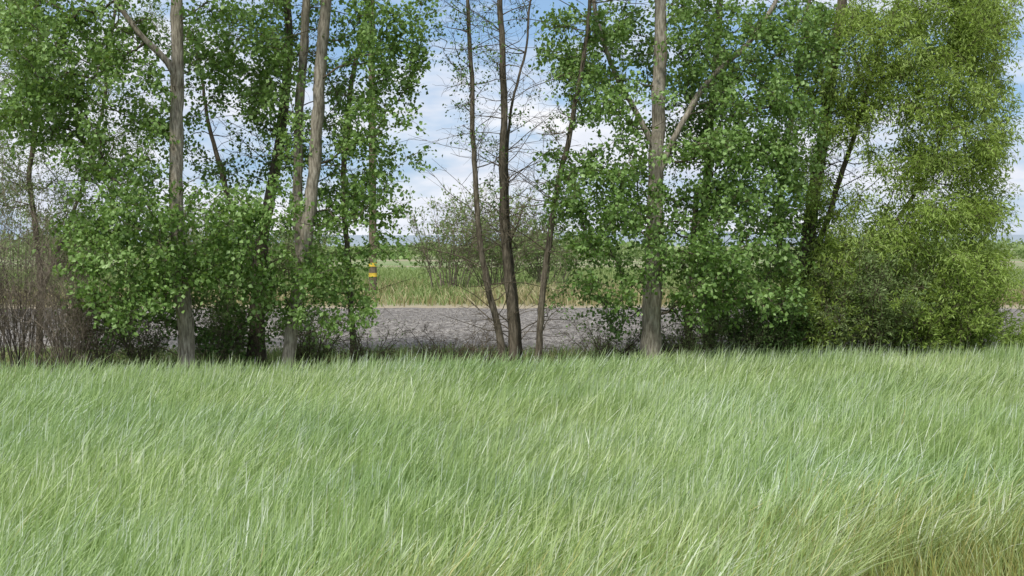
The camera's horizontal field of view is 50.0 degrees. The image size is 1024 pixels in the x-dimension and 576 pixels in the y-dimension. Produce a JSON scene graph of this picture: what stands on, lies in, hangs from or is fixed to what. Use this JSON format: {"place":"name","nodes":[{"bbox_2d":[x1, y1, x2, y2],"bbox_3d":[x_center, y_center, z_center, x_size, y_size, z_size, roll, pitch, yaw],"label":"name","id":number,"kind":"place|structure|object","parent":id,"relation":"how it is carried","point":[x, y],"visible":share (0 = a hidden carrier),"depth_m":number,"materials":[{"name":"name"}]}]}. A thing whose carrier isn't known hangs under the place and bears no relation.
{"place":"outdoors","nodes":[
{"label":"outdoors","id":0,"kind":"place"},
{"bbox_2d":[0,340,994,377],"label":"undergrowth grass","id":1,"kind":"structure","parent":0,"point":[274,353],"depth_m":23.97,"materials":[{"name":"green plant"}]},
{"bbox_2d":[0,337,1023,575],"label":"grass field","id":2,"kind":"structure","parent":0,"point":[803,463],"depth_m":10.67,"materials":[{"name":"green plant"}]},
{"bbox_2d":[0,307,1023,354],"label":"road","id":3,"kind":"structure","parent":0,"point":[431,326],"depth_m":32.83,"materials":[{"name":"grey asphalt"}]},
{"bbox_2d":[0,263,1023,306],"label":"roadside grass","id":4,"kind":"structure","parent":0,"point":[415,290],"depth_m":54.07,"materials":[{"name":"green plant"}]},
{"bbox_2d":[0,246,1023,575],"bbox_3d":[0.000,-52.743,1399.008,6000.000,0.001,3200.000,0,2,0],"label":"ground","id":5,"kind":"structure","parent":0,"point":[434,260],"depth_m":124.58,"materials":[{"name":"soil"}]},
{"bbox_2d":[0,198,59,359],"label":"bare shrub","id":6,"kind":"object","parent":5,"relation":"on","point":[13,294],"visible":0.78,"depth_m":20.53,"materials":[{"name":"brown plant"}]},
{"bbox_2d":[0,144,113,372],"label":"bare shrub","id":7,"kind":"object","parent":5,"relation":"on","point":[23,335],"visible":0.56,"depth_m":20.88,"materials":[{"name":"brown plant"}]},
{"bbox_2d":[5,195,135,283],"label":"roadside shrub","id":8,"kind":"object","parent":5,"relation":"on","point":[63,252],"visible":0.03,"depth_m":60.86,"materials":[{"name":"green plant"}]},
{"bbox_2d":[0,214,141,369],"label":"bare shrub","id":9,"kind":"object","parent":5,"relation":"on","point":[53,336],"visible":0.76,"depth_m":20.30,"materials":[{"name":"brown plant"}]},
{"bbox_2d":[42,273,148,369],"bbox_3d":[-8.140,0.699,21.352,2.476,2.226,1.929,0,2,0],"label":"bare shrub","id":10,"kind":"object","parent":5,"relation":"on","point":[97,356],"visible":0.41,"depth_m":21.27,"materials":[{"name":"brown plant"}]},
{"bbox_2d":[0,0,208,359],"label":"willow tree","id":11,"kind":"object","parent":5,"relation":"on","point":[30,163],"visible":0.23,"depth_m":23.69,"materials":[{"name":"green plant"}]},
{"bbox_2d":[93,304,177,370],"bbox_3d":[-7.460,0.894,22.037,2.327,1.780,1.978,0,2,0],"label":"bare shrub","id":12,"kind":"object","parent":5,"relation":"on","point":[140,350],"visible":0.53,"depth_m":21.97,"materials":[{"name":"brown plant"}]},
{"bbox_2d":[0,0,284,368],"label":"cottonwood tree","id":13,"kind":"object","parent":5,"relation":"on","point":[29,92],"visible":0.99,"depth_m":20.05,"materials":[{"name":"green plant"}]},
{"bbox_2d":[125,177,272,278],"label":"roadside shrub","id":14,"kind":"object","parent":5,"relation":"on","point":[200,229],"visible":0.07,"depth_m":58.91,"materials":[{"name":"green plant"}]},
{"bbox_2d":[171,291,262,366],"bbox_3d":[-5.893,0.855,22.077,2.020,1.855,1.857,2,3,40],"label":"bare shrub","id":15,"kind":"object","parent":5,"relation":"on","point":[217,333],"visible":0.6,"depth_m":21.89,"materials":[{"name":"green plant"}]},
{"bbox_2d":[31,0,421,367],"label":"shade tree","id":16,"kind":"object","parent":5,"relation":"on","point":[256,349],"visible":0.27,"depth_m":22.60,"materials":[{"name":"green plant"}]},
{"bbox_2d":[236,205,351,279],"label":"roadside shrub","id":17,"kind":"object","parent":5,"relation":"on","point":[289,243],"visible":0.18,"depth_m":65.11,"materials":[{"name":"green plant"}]},
{"bbox_2d":[266,296,358,369],"bbox_3d":[-4.157,1.013,22.360,2.209,1.871,2.021,2,3,38],"label":"twiggy brush","id":18,"kind":"object","parent":5,"relation":"on","point":[312,347],"visible":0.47,"depth_m":22.30,"materials":[{"name":"green plant"}]},
{"bbox_2d":[191,0,446,367],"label":"cottonwood tree","id":19,"kind":"object","parent":5,"relation":"on","point":[303,273],"visible":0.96,"depth_m":20.87,"materials":[{"name":"green plant"}]},
{"bbox_2d":[330,319,413,364],"bbox_3d":[-2.950,1.201,22.765,1.831,1.115,1.555,-1,2,-18],"label":"twiggy brush","id":20,"kind":"object","parent":5,"relation":"on","point":[361,351],"visible":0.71,"depth_m":22.65,"materials":[{"name":"brown plant"}]},
{"bbox_2d":[369,1,376,293],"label":"utility pole","id":21,"kind":"object","parent":5,"relation":"on","point":[373,270],"visible":0.24,"depth_m":53.80,"materials":[{"name":"brown wood"}]},
{"bbox_2d":[404,318,493,362],"bbox_3d":[-1.284,1.174,22.965,2.010,1.244,2.088,0,2,0],"label":"twiggy brush","id":22,"kind":"object","parent":5,"relation":"on","point":[439,351],"visible":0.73,"depth_m":22.73,"materials":[{"name":"brown plant"}]},
{"bbox_2d":[385,179,518,292],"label":"roadside shrub","id":23,"kind":"object","parent":5,"relation":"on","point":[430,244],"visible":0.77,"depth_m":57.57,"materials":[{"name":"green plant"}]},
{"bbox_2d":[434,324,532,362],"bbox_3d":[-0.544,1.258,22.427,2.055,1.028,1.707,0,2,0],"label":"twiggy brush","id":24,"kind":"object","parent":5,"relation":"on","point":[490,350],"visible":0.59,"depth_m":22.53,"materials":[{"name":"brown plant"}]},
{"bbox_2d":[421,181,571,285],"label":"roadside shrub","id":25,"kind":"object","parent":5,"relation":"on","point":[519,248],"visible":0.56,"depth_m":59.52,"materials":[{"name":"green plant"}]},
{"bbox_2d":[0,228,1023,259],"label":"distant trees","id":26,"kind":"object","parent":5,"relation":"on","point":[1018,247],"visible":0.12,"depth_m":195.96,"materials":[{"name":"green plant"}]},
{"bbox_2d":[393,0,659,365],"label":"slender tree","id":27,"kind":"object","parent":5,"relation":"on","point":[514,336],"visible":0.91,"depth_m":21.52,"materials":[{"name":"brown plant"}]},
{"bbox_2d":[481,204,603,284],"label":"roadside shrub","id":28,"kind":"object","parent":5,"relation":"on","point":[560,259],"visible":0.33,"depth_m":61.60,"materials":[{"name":"green plant"}]},
{"bbox_2d":[552,309,641,362],"bbox_3d":[1.914,1.150,23.209,1.970,1.552,2.190,-1,2,-19],"label":"twiggy brush","id":29,"kind":"object","parent":5,"relation":"on","point":[608,341],"visible":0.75,"depth_m":22.93,"materials":[{"name":"brown plant"}]},
{"bbox_2d":[622,311,733,359],"bbox_3d":[3.439,1.058,22.940,2.188,1.506,1.976,-1,2,-16],"label":"twiggy brush","id":30,"kind":"object","parent":5,"relation":"on","point":[683,341],"visible":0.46,"depth_m":22.54,"materials":[{"name":"brown plant"}]},
{"bbox_2d":[527,0,855,359],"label":"cottonwood tree","id":31,"kind":"object","parent":5,"relation":"on","point":[653,275],"visible":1,"depth_m":21.31,"materials":[{"name":"green plant"}]},
{"bbox_2d":[551,0,846,355],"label":"shade tree","id":32,"kind":"object","parent":5,"relation":"on","point":[802,70],"visible":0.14,"depth_m":23.49,"materials":[{"name":"green plant"}]},
{"bbox_2d":[663,299,794,356],"bbox_3d":[4.403,0.941,22.821,2.273,1.675,2.883,-2,3,-40],"label":"twiggy brush","id":33,"kind":"object","parent":5,"relation":"on","point":[740,338],"visible":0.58,"depth_m":22.53,"materials":[{"name":"green plant"}]},
{"bbox_2d":[701,291,824,356],"bbox_3d":[5.350,0.830,23.154,2.548,1.823,2.524,1,3,29],"label":"willow shrub","id":34,"kind":"object","parent":5,"relation":"on","point":[785,341],"visible":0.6,"depth_m":22.58,"materials":[{"name":"green plant"}]},
{"bbox_2d":[752,254,889,357],"bbox_3d":[6.521,0.480,23.451,3.132,2.504,3.131,0,2,0],"label":"willow shrub","id":35,"kind":"object","parent":5,"relation":"on","point":[821,329],"visible":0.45,"depth_m":22.71,"materials":[{"name":"green plant"}]},
{"bbox_2d":[775,223,954,358],"bbox_3d":[7.255,0.211,22.722,3.724,3.094,3.603,0,2,0],"label":"willow shrub","id":36,"kind":"object","parent":5,"relation":"on","point":[872,289],"visible":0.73,"depth_m":22.25,"materials":[{"name":"green plant"}]},
{"bbox_2d":[814,222,929,279],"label":"roadside shrub","id":37,"kind":"object","parent":5,"relation":"on","point":[861,245],"visible":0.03,"depth_m":65.98,"materials":[{"name":"green plant"}]},
{"bbox_2d":[747,0,1023,352],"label":"willow tree","id":38,"kind":"object","parent":5,"relation":"on","point":[973,35],"visible":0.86,"depth_m":23.16,"materials":[{"name":"green plant"}]},
{"bbox_2d":[848,224,1005,359],"bbox_3d":[8.588,0.155,22.795,3.249,3.201,3.413,0,2,12],"label":"willow shrub","id":39,"kind":"object","parent":5,"relation":"on","point":[931,327],"visible":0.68,"depth_m":22.25,"materials":[{"name":"green plant"}]},
{"bbox_2d":[907,256,1023,357],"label":"willow shrub","id":40,"kind":"object","parent":5,"relation":"on","point":[973,340],"visible":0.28,"depth_m":22.79,"materials":[{"name":"green plant"}]},
{"bbox_2d":[990,316,1023,351],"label":"willow shrub","id":41,"kind":"object","parent":5,"relation":"on","point":[1021,333],"visible":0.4,"depth_m":23.62,"materials":[{"name":"green plant"}]},
{"bbox_2d":[0,231,1023,245],"bbox_3d":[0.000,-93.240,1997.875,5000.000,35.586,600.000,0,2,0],"label":"distant hills","id":42,"kind":"structure","parent":0,"point":[359,239],"depth_m":1818.99,"materials":[{"name":"green plant"}]},
{"bbox_2d":[0,0,1023,234],"label":"sky","id":43,"kind":"structure","parent":0,"point":[432,110],"materials":[{"name":"blue"}]}
]}

